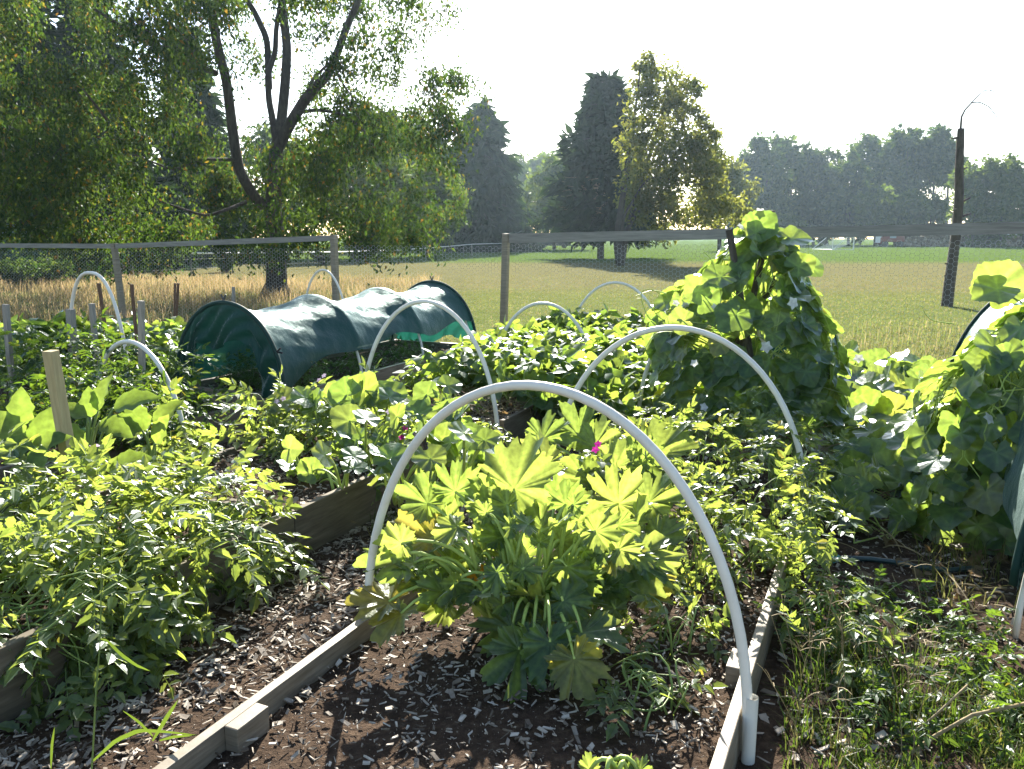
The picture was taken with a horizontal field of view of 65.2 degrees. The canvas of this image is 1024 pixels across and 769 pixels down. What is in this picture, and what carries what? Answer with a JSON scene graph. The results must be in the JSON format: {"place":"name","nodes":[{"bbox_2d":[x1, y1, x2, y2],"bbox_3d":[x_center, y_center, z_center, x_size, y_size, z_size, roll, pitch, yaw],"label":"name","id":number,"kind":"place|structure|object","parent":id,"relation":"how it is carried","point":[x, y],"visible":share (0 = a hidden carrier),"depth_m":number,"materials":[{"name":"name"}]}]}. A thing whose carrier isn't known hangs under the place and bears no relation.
{"place":"outdoors","nodes":[
{"label":"outdoors","id":0,"kind":"place"},
{"bbox_2d":[0,270,441,327],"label":"straw grass","id":1,"kind":"structure","parent":0,"point":[158,285],"depth_m":21.53,"materials":[{"name":"beige plant"}]},
{"bbox_2d":[0,342,520,638],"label":"wood chips","id":2,"kind":"object","parent":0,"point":[241,486],"visible":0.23,"depth_m":4.71,"materials":[{"name":"brown wood"}]},
{"bbox_2d":[0,368,1023,768],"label":"garden ground","id":3,"kind":"structure","parent":0,"point":[770,740],"depth_m":3.12,"materials":[{"name":"soil"}]},
{"bbox_2d":[0,398,244,511],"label":"raised bed","id":4,"kind":"object","parent":3,"relation":"on","point":[113,453],"visible":0.09,"depth_m":6.18,"materials":[{"name":"brown soil"}]},
{"bbox_2d":[0,329,100,413],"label":"tomato plant","id":5,"kind":"object","parent":4,"relation":"on","point":[31,353],"visible":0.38,"depth_m":6.30,"materials":[{"name":"green plant"}]},
{"bbox_2d":[8,321,116,405],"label":"tomato plant","id":6,"kind":"object","parent":4,"relation":"on","point":[38,346],"visible":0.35,"depth_m":6.44,"materials":[{"name":"green plant"}]},
{"bbox_2d":[6,348,161,451],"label":"tomato plant","id":7,"kind":"object","parent":4,"relation":"on","point":[125,377],"visible":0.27,"depth_m":5.45,"materials":[{"name":"green plant"}]},
{"bbox_2d":[34,307,168,412],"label":"tomato plant","id":8,"kind":"object","parent":4,"relation":"on","point":[109,330],"visible":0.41,"depth_m":6.19,"materials":[{"name":"green plant"}]},
{"bbox_2d":[55,374,159,488],"bbox_3d":[-2.288,0.293,4.495,0.504,0.646,0.372,5,12,26],"label":"eggplant","id":9,"kind":"object","parent":4,"relation":"on","point":[91,403],"visible":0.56,"depth_m":4.51,"materials":[{"name":"green plant"}]},
{"bbox_2d":[76,367,197,454],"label":"tomato plant","id":10,"kind":"object","parent":4,"relation":"on","point":[113,395],"visible":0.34,"depth_m":5.51,"materials":[{"name":"green plant"}]},
{"bbox_2d":[97,364,238,452],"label":"tomato plant","id":11,"kind":"object","parent":4,"relation":"on","point":[205,396],"visible":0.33,"depth_m":5.84,"materials":[{"name":"green plant"}]},
{"bbox_2d":[111,342,238,417],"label":"tomato plant","id":12,"kind":"object","parent":4,"relation":"on","point":[197,391],"visible":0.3,"depth_m":6.39,"materials":[{"name":"green plant"}]},
{"bbox_2d":[0,489,295,722],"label":"raised bed","id":13,"kind":"object","parent":3,"relation":"on","point":[13,702],"visible":0.16,"depth_m":2.99,"materials":[{"name":"brown wood"}]},
{"bbox_2d":[0,386,71,508],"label":"eggplant","id":14,"kind":"object","parent":13,"relation":"on","point":[20,406],"visible":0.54,"depth_m":4.04,"materials":[{"name":"green plant"}]},
{"bbox_2d":[0,421,98,576],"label":"tomato plant","id":15,"kind":"object","parent":13,"relation":"on","point":[24,506],"visible":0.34,"depth_m":3.62,"materials":[{"name":"green plant"}]},
{"bbox_2d":[42,350,84,507],"bbox_3d":[-2.282,0.303,4.097,0.077,0.972,0.108,3,11,16],"label":"wooden stake","id":16,"kind":"object","parent":13,"relation":"on","point":[57,390],"visible":0.52,"depth_m":4.02,"materials":[{"name":"beige wood"}]},
{"bbox_2d":[0,494,145,736],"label":"tomato plant","id":17,"kind":"object","parent":13,"relation":"on","point":[36,523],"visible":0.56,"depth_m":2.94,"materials":[{"name":"green plant"}]},
{"bbox_2d":[1,446,201,539],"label":"tomato plant","id":18,"kind":"object","parent":13,"relation":"on","point":[112,466],"visible":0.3,"depth_m":3.87,"materials":[{"name":"green plant"}]},
{"bbox_2d":[0,515,208,742],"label":"tomato plant","id":19,"kind":"object","parent":13,"relation":"on","point":[111,654],"visible":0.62,"depth_m":2.88,"materials":[{"name":"green plant"}]},
{"bbox_2d":[0,454,236,676],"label":"tomato plant","id":20,"kind":"object","parent":13,"relation":"on","point":[140,645],"visible":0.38,"depth_m":3.21,"materials":[{"name":"green plant"}]},
{"bbox_2d":[38,537,204,724],"bbox_3d":[-1.505,0.991,3.099,0.600,0.647,0.970,-4,11,-23],"label":"tomato plant","id":21,"kind":"object","parent":13,"relation":"on","point":[86,690],"visible":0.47,"depth_m":2.93,"materials":[{"name":"green plant"}]},
{"bbox_2d":[0,433,256,602],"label":"tomato plant","id":22,"kind":"object","parent":13,"relation":"on","point":[75,464],"visible":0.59,"depth_m":3.57,"materials":[{"name":"green plant"}]},
{"bbox_2d":[91,440,275,514],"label":"tomato plant","id":23,"kind":"object","parent":13,"relation":"on","point":[250,472],"visible":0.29,"depth_m":4.28,"materials":[{"name":"green plant"}]},
{"bbox_2d":[100,438,312,598],"bbox_3d":[-1.481,0.726,3.893,0.989,0.747,0.971,-3,11,-18],"label":"tomato plant","id":24,"kind":"object","parent":13,"relation":"on","point":[257,497],"visible":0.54,"depth_m":3.87,"materials":[{"name":"green plant"}]},
{"bbox_2d":[145,519,329,640],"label":"tomato plant","id":25,"kind":"object","parent":13,"relation":"on","point":[254,573],"visible":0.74,"depth_m":3.54,"materials":[{"name":"green plant"}]},
{"bbox_2d":[135,424,449,554],"bbox_3d":[-1.281,0.600,5.101,1.200,0.303,1.750,5,12,24],"label":"raised bed","id":26,"kind":"object","parent":3,"relation":"on","point":[330,515],"visible":0.2,"depth_m":4.49,"materials":[{"name":"brown wood"}]},
{"bbox_2d":[80,400,183,468],"bbox_3d":[-2.114,0.375,4.501,0.428,0.490,0.653,0,11,0],"label":"eggplant","id":27,"kind":"object","parent":26,"relation":"on","point":[137,419],"visible":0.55,"depth_m":4.63,"materials":[{"name":"green plant"}]},
{"bbox_2d":[122,376,224,478],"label":"tomato plant","id":28,"kind":"object","parent":26,"relation":"on","point":[204,442],"visible":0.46,"depth_m":5.08,"materials":[{"name":"green plant"}]},
{"bbox_2d":[199,364,350,464],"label":"tomato plant","id":29,"kind":"object","parent":26,"relation":"on","point":[275,435],"visible":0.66,"depth_m":5.19,"materials":[{"name":"green plant"}]},
{"bbox_2d":[266,375,365,443],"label":"squash vine","id":30,"kind":"object","parent":26,"relation":"on","point":[333,392],"visible":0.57,"depth_m":5.34,"materials":[{"name":"green plant"}]},
{"bbox_2d":[297,440,367,493],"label":"squash vine","id":31,"kind":"object","parent":26,"relation":"on","point":[310,470],"visible":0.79,"depth_m":4.32,"materials":[{"name":"green plant"}]},
{"bbox_2d":[330,403,416,472],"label":"squash vine","id":32,"kind":"object","parent":26,"relation":"on","point":[345,418],"visible":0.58,"depth_m":4.75,"materials":[{"name":"green plant"}]},
{"bbox_2d":[347,371,439,427],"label":"squash vine","id":33,"kind":"object","parent":26,"relation":"on","point":[374,392],"visible":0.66,"depth_m":5.31,"materials":[{"name":"green plant"}]},
{"bbox_2d":[366,442,446,506],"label":"squash vine","id":34,"kind":"object","parent":26,"relation":"on","point":[387,457],"visible":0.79,"depth_m":4.08,"materials":[{"name":"green plant"}]},
{"bbox_2d":[448,421,500,475],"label":"squash vine","id":35,"kind":"object","parent":26,"relation":"on","point":[475,441],"visible":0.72,"depth_m":4.27,"materials":[{"name":"green plant"}]},
{"bbox_2d":[179,339,457,422],"bbox_3d":[-1.800,-0.110,8.924,1.220,0.303,3.710,5,12,24],"label":"raised bed","id":36,"kind":"object","parent":3,"relation":"on","point":[386,372],"visible":0.19,"depth_m":8.65,"materials":[{"name":"brown wood"}]},
{"bbox_2d":[215,348,330,392],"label":"herb clump","id":37,"kind":"object","parent":36,"relation":"on","point":[246,370],"visible":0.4,"depth_m":7.54,"materials":[{"name":"green plant"}]},
{"bbox_2d":[174,280,475,411],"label":"shade tunnel","id":38,"kind":"structure","parent":3,"relation":"on","point":[302,331],"depth_m":7.80,"materials":[{"name":"fabric"}]},
{"bbox_2d":[363,299,501,442],"bbox_3d":[-0.649,-0.050,6.056,1.264,1.186,0.042,5,12,24],"label":"hoop","id":39,"kind":"object","parent":3,"relation":"on","point":[459,320],"visible":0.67,"depth_m":5.86,"materials":[{"name":"plastic"}]},
{"bbox_2d":[153,405,826,768],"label":"raised bed","id":40,"kind":"object","parent":3,"relation":"on","point":[233,731],"visible":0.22,"depth_m":2.65,"materials":[{"name":"brown soil"}]},
{"bbox_2d":[215,424,814,768],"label":"wood chips","id":41,"kind":"object","parent":40,"relation":"on","point":[529,725],"visible":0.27,"depth_m":2.67,"materials":[{"name":"brown wood"}]},
{"bbox_2d":[345,432,688,703],"bbox_3d":[0.072,0.656,3.142,1.409,0.779,1.217,0,11,0],"label":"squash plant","id":42,"kind":"object","parent":40,"relation":"on","point":[607,553],"visible":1,"depth_m":3.08,"materials":[{"name":"green plant"}]},
{"bbox_2d":[551,370,642,430],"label":"bean plant","id":43,"kind":"object","parent":40,"relation":"on","point":[623,402],"visible":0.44,"depth_m":6.32,"materials":[{"name":"green plant"}]},
{"bbox_2d":[520,402,698,532],"bbox_3d":[0.506,0.455,4.301,1.027,0.606,0.710,0,11,0],"label":"squash plant","id":44,"kind":"object","parent":40,"relation":"on","point":[583,431],"visible":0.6,"depth_m":4.39,"materials":[{"name":"green plant"}]},
{"bbox_2d":[580,652,727,741],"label":"tomato plant","id":45,"kind":"object","parent":40,"relation":"on","point":[612,728],"visible":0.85,"depth_m":2.64,"materials":[{"name":"green plant"}]},
{"bbox_2d":[589,578,741,672],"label":"tomato plant","id":46,"kind":"object","parent":40,"relation":"on","point":[710,627],"visible":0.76,"depth_m":3.03,"materials":[{"name":"green plant"}]},
{"bbox_2d":[622,393,779,532],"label":"tomato plant","id":47,"kind":"object","parent":40,"relation":"on","point":[687,477],"visible":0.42,"depth_m":4.24,"materials":[{"name":"green plant"}]},
{"bbox_2d":[632,462,795,605],"bbox_3d":[0.803,0.700,3.562,0.850,0.750,0.840,0,11,0],"label":"tomato plant","id":48,"kind":"object","parent":40,"relation":"on","point":[699,561],"visible":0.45,"depth_m":3.47,"materials":[{"name":"green plant"}]},
{"bbox_2d":[671,383,840,487],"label":"tomato plant","id":49,"kind":"object","parent":40,"relation":"on","point":[747,422],"visible":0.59,"depth_m":5.06,"materials":[{"name":"green plant"}]},
{"bbox_2d":[682,444,868,592],"bbox_3d":[1.218,0.610,3.756,0.857,0.691,0.795,8,13,38],"label":"tomato plant","id":50,"kind":"object","parent":40,"relation":"on","point":[817,548],"visible":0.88,"depth_m":3.60,"materials":[{"name":"green plant"}]},
{"bbox_2d":[710,409,889,529],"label":"tomato plant","id":51,"kind":"object","parent":40,"relation":"on","point":[782,481],"visible":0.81,"depth_m":4.36,"materials":[{"name":"green plant"}]},
{"bbox_2d":[762,539,928,704],"bbox_3d":[1.290,0.990,3.306,0.578,0.518,1.117,0,11,0],"label":"tomato plant","id":52,"kind":"object","parent":40,"relation":"on","point":[866,598],"visible":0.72,"depth_m":3.14,"materials":[{"name":"green plant"}]},
{"bbox_2d":[431,391,577,446],"bbox_3d":[0.233,0.051,8.058,1.150,0.303,3.920,5,12,24],"label":"raised bed","id":53,"kind":"object","parent":3,"relation":"on","point":[515,424],"visible":0.04,"depth_m":6.29,"materials":[{"name":"brown wood"}]},
{"bbox_2d":[393,345,482,397],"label":"bean plant","id":54,"kind":"object","parent":53,"relation":"on","point":[434,365],"visible":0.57,"depth_m":6.95,"materials":[{"name":"green plant"}]},
{"bbox_2d":[452,331,544,402],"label":"bean plant","id":55,"kind":"object","parent":53,"relation":"on","point":[492,359],"visible":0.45,"depth_m":6.79,"materials":[{"name":"green plant"}]},
{"bbox_2d":[503,338,604,417],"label":"bean plant","id":56,"kind":"object","parent":53,"relation":"on","point":[540,353],"visible":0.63,"depth_m":6.47,"materials":[{"name":"green plant"}]},
{"bbox_2d":[0,433,1023,768],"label":"wood chips","id":57,"kind":"object","parent":3,"relation":"on","point":[140,703],"visible":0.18,"depth_m":3.06,"materials":[{"name":"brown wood"}]},
{"bbox_2d":[365,380,758,764],"bbox_3d":[0.081,0.566,2.767,1.542,1.176,0.042,5,12,27],"label":"hoop","id":58,"kind":"object","parent":3,"relation":"on","point":[750,700],"visible":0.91,"depth_m":2.51,"materials":[{"name":"plastic"}]},
{"bbox_2d":[590,349,657,416],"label":"bean plant","id":59,"kind":"object","parent":3,"relation":"on","point":[603,367],"visible":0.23,"depth_m":6.93,"materials":[{"name":"green plant"}]},
{"bbox_2d":[550,325,811,529],"bbox_3d":[0.937,0.230,4.633,1.554,1.156,0.057,5,12,24],"label":"hoop","id":60,"kind":"object","parent":3,"relation":"on","point":[752,363],"visible":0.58,"depth_m":4.43,"materials":[{"name":"plastic"}]},
{"bbox_2d":[410,392,1021,604],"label":"dead leaves","id":61,"kind":"object","parent":3,"relation":"on","point":[974,572],"visible":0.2,"depth_m":4.03,"materials":[{"name":"brown plant"}]},
{"bbox_2d":[636,208,863,445],"bbox_3d":[1.777,-0.396,6.278,1.874,1.933,1.377,-5,12,-24],"label":"gourd vine","id":62,"kind":"object","parent":3,"relation":"on","point":[793,315],"visible":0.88,"depth_m":5.98,"materials":[{"name":"green plant"}]},
{"bbox_2d":[750,596,884,660],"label":"weed","id":63,"kind":"object","parent":3,"relation":"on","point":[820,616],"visible":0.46,"depth_m":3.23,"materials":[{"name":"green plant"}]},
{"bbox_2d":[797,609,919,699],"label":"weed","id":64,"kind":"object","parent":3,"relation":"on","point":[877,631],"visible":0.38,"depth_m":3.02,"materials":[{"name":"green plant"}]},
{"bbox_2d":[755,562,967,768],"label":"crabgrass heads","id":65,"kind":"object","parent":3,"relation":"on","point":[842,649],"visible":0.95,"depth_m":2.70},
{"bbox_2d":[811,555,935,629],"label":"weed","id":66,"kind":"object","parent":3,"relation":"on","point":[854,588],"visible":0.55,"depth_m":3.53,"materials":[{"name":"green plant"}]},
{"bbox_2d":[816,437,935,543],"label":"gourd vine","id":67,"kind":"object","parent":3,"relation":"on","point":[903,514],"visible":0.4,"depth_m":4.63,"materials":[{"name":"green plant"}]},
{"bbox_2d":[759,615,1000,745],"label":"path grass","id":68,"kind":"structure","parent":3,"relation":"on","point":[862,663],"depth_m":2.92,"materials":[{"name":"green plant"}]},
{"bbox_2d":[823,379,937,472],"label":"gourd vine","id":69,"kind":"object","parent":3,"relation":"on","point":[872,412],"visible":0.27,"depth_m":6.39,"materials":[{"name":"green plant"}]},
{"bbox_2d":[755,659,1023,768],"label":"path grass","id":70,"kind":"structure","parent":3,"relation":"on","point":[906,763],"depth_m":2.61,"materials":[{"name":"green plant"}]},
{"bbox_2d":[837,339,941,409],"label":"gourd vine","id":71,"kind":"object","parent":3,"relation":"on","point":[880,369],"visible":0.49,"depth_m":8.19,"materials":[{"name":"green plant"}]},
{"bbox_2d":[827,665,974,755],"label":"weed","id":72,"kind":"object","parent":3,"relation":"on","point":[856,711],"visible":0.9,"depth_m":2.64,"materials":[{"name":"green plant"}]},
{"bbox_2d":[881,259,1023,515],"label":"gourd vine","id":73,"kind":"object","parent":3,"relation":"on","point":[997,284],"visible":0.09,"depth_m":4.84,"materials":[{"name":"green plant"}]},
{"bbox_2d":[886,302,1023,555],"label":"gourd vine","id":74,"kind":"object","parent":3,"relation":"on","point":[956,498],"visible":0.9,"depth_m":4.22,"materials":[{"name":"green plant"}]},
{"bbox_2d":[887,589,1023,662],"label":"weed","id":75,"kind":"object","parent":3,"relation":"on","point":[936,609],"visible":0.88,"depth_m":3.30,"materials":[{"name":"green plant"}]},
{"bbox_2d":[902,529,1023,609],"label":"dry grass","id":76,"kind":"structure","parent":3,"relation":"on","point":[941,551],"depth_m":3.90,"materials":[{"name":"plant"}]},
{"bbox_2d":[913,654,1023,768],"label":"weed","id":77,"kind":"object","parent":3,"relation":"on","point":[1007,746],"visible":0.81,"depth_m":2.66,"materials":[{"name":"green plant"}]},
{"bbox_2d":[921,620,1023,696],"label":"weed","id":78,"kind":"object","parent":3,"relation":"on","point":[1006,648],"visible":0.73,"depth_m":3.03,"materials":[{"name":"green plant"}]},
{"bbox_2d":[950,299,1023,638],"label":"shade tunnel","id":79,"kind":"structure","parent":3,"relation":"on","point":[1013,479],"depth_m":3.85,"materials":[{"name":"plastic"}]},
{"bbox_2d":[0,239,1023,361],"bbox_3d":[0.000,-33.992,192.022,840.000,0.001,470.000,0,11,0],"label":"field ground","id":80,"kind":"structure","parent":0,"point":[568,259],"depth_m":33.90,"materials":[{"name":"green plant"}]},
{"bbox_2d":[0,252,77,287],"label":"shrub","id":81,"kind":"object","parent":80,"relation":"on","point":[18,273],"visible":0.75,"depth_m":25.31,"materials":[{"name":"green plant"}]},
{"bbox_2d":[0,0,146,274],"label":"conifer","id":82,"kind":"object","parent":80,"relation":"on","point":[52,32],"visible":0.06,"depth_m":34.02,"materials":[{"name":"green plant"}]},
{"bbox_2d":[48,0,198,270],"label":"conifer","id":83,"kind":"object","parent":80,"relation":"on","point":[69,51],"visible":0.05,"depth_m":37.59,"materials":[{"name":"green plant"}]},
{"bbox_2d":[149,25,265,265],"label":"conifer","id":84,"kind":"object","parent":80,"relation":"on","point":[214,118],"visible":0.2,"depth_m":45.42,"materials":[{"name":"green plant"}]},
{"bbox_2d":[0,0,498,296],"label":"tree","id":85,"kind":"object","parent":80,"relation":"on","point":[61,160],"visible":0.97,"depth_m":19.50,"materials":[{"name":"green plant"}]},
{"bbox_2d":[292,108,448,258],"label":"tree","id":86,"kind":"object","parent":80,"relation":"on","point":[398,180],"visible":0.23,"depth_m":58.88,"materials":[{"name":"green plant"}]},
{"bbox_2d":[380,154,475,256],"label":"tree","id":87,"kind":"object","parent":80,"relation":"on","point":[440,194],"visible":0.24,"depth_m":61.80,"materials":[{"name":"green plant"}]},
{"bbox_2d":[411,97,550,252],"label":"conifer","id":88,"kind":"object","parent":80,"relation":"on","point":[497,203],"visible":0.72,"depth_m":81.08,"materials":[{"name":"green plant"}]},
{"bbox_2d":[0,222,1023,359],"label":"garden fence","id":89,"kind":"object","parent":80,"relation":"on","point":[902,230],"visible":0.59,"depth_m":10.98,"materials":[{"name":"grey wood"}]},
{"bbox_2d":[519,150,566,249],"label":"tree","id":90,"kind":"object","parent":80,"relation":"on","point":[532,189],"visible":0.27,"depth_m":96.04,"materials":[{"name":"green plant"}]},
{"bbox_2d":[519,68,671,258],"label":"conifer","id":91,"kind":"object","parent":80,"relation":"on","point":[589,160],"visible":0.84,"depth_m":56.23,"materials":[{"name":"green plant"}]},
{"bbox_2d":[608,49,753,265],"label":"tree","id":92,"kind":"object","parent":80,"relation":"on","point":[668,170],"visible":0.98,"depth_m":43.52,"materials":[{"name":"green plant"}]},
{"bbox_2d":[692,130,766,250],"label":"tree","id":93,"kind":"object","parent":80,"relation":"on","point":[734,175],"visible":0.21,"depth_m":85.94,"materials":[{"name":"green plant"}]},
{"bbox_2d":[735,130,797,214],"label":"tree","id":94,"kind":"object","parent":80,"relation":"on","point":[764,157],"visible":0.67,"depth_m":139.64,"materials":[{"name":"green plant"}]},
{"bbox_2d":[789,147,836,244],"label":"tree","id":95,"kind":"object","parent":80,"relation":"on","point":[812,213],"visible":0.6,"depth_m":145.66,"materials":[{"name":"green plant"}]},
{"bbox_2d":[819,144,874,244],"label":"tree","id":96,"kind":"object","parent":80,"relation":"on","point":[842,192],"visible":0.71,"depth_m":138.17,"materials":[{"name":"green plant"}]},
{"bbox_2d":[845,132,892,244],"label":"tree","id":97,"kind":"object","parent":80,"relation":"on","point":[868,149],"visible":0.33,"depth_m":147.89,"materials":[{"name":"green plant"}]},
{"bbox_2d":[844,183,903,245],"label":"tree","id":98,"kind":"object","parent":80,"relation":"on","point":[868,211],"visible":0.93,"depth_m":133.68,"materials":[{"name":"green plant"}]},
{"bbox_2d":[876,122,935,203],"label":"tree","id":99,"kind":"object","parent":80,"relation":"on","point":[899,145],"visible":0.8,"depth_m":141.61,"materials":[{"name":"green plant"}]},
{"bbox_2d":[886,188,931,224],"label":"tree","id":100,"kind":"object","parent":80,"relation":"on","point":[905,217],"visible":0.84,"depth_m":133.54,"materials":[{"name":"green plant"}]},
{"bbox_2d":[911,121,955,221],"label":"tree","id":101,"kind":"object","parent":80,"relation":"on","point":[939,153],"visible":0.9,"depth_m":139.64,"materials":[{"name":"green plant"}]},
{"bbox_2d":[943,160,996,246],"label":"tree","id":102,"kind":"object","parent":80,"relation":"on","point":[972,204],"visible":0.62,"depth_m":115.85,"materials":[{"name":"green plant"}]},
{"bbox_2d":[941,89,1004,306],"bbox_3d":[10.610,-4.238,18.638,1.434,5.029,0.266,0,11,0],"label":"dead tree","id":103,"kind":"object","parent":80,"relation":"on","point":[959,201],"visible":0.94,"depth_m":18.59,"materials":[{"name":"brown plant"}]},
{"bbox_2d":[973,152,1023,246],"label":"tree","id":104,"kind":"object","parent":80,"relation":"on","point":[997,171],"visible":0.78,"depth_m":114.01,"materials":[{"name":"green plant"}]},
{"bbox_2d":[45,0,1023,238],"label":"sky","id":105,"kind":"structure","parent":0,"point":[825,73],"materials":[{"name":"white"}]},
{"bbox_2d":[848,316,963,365],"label":"dry grass","id":106,"kind":"structure","parent":0,"point":[908,339],"depth_m":12.69,"materials":[{"name":"plant"}]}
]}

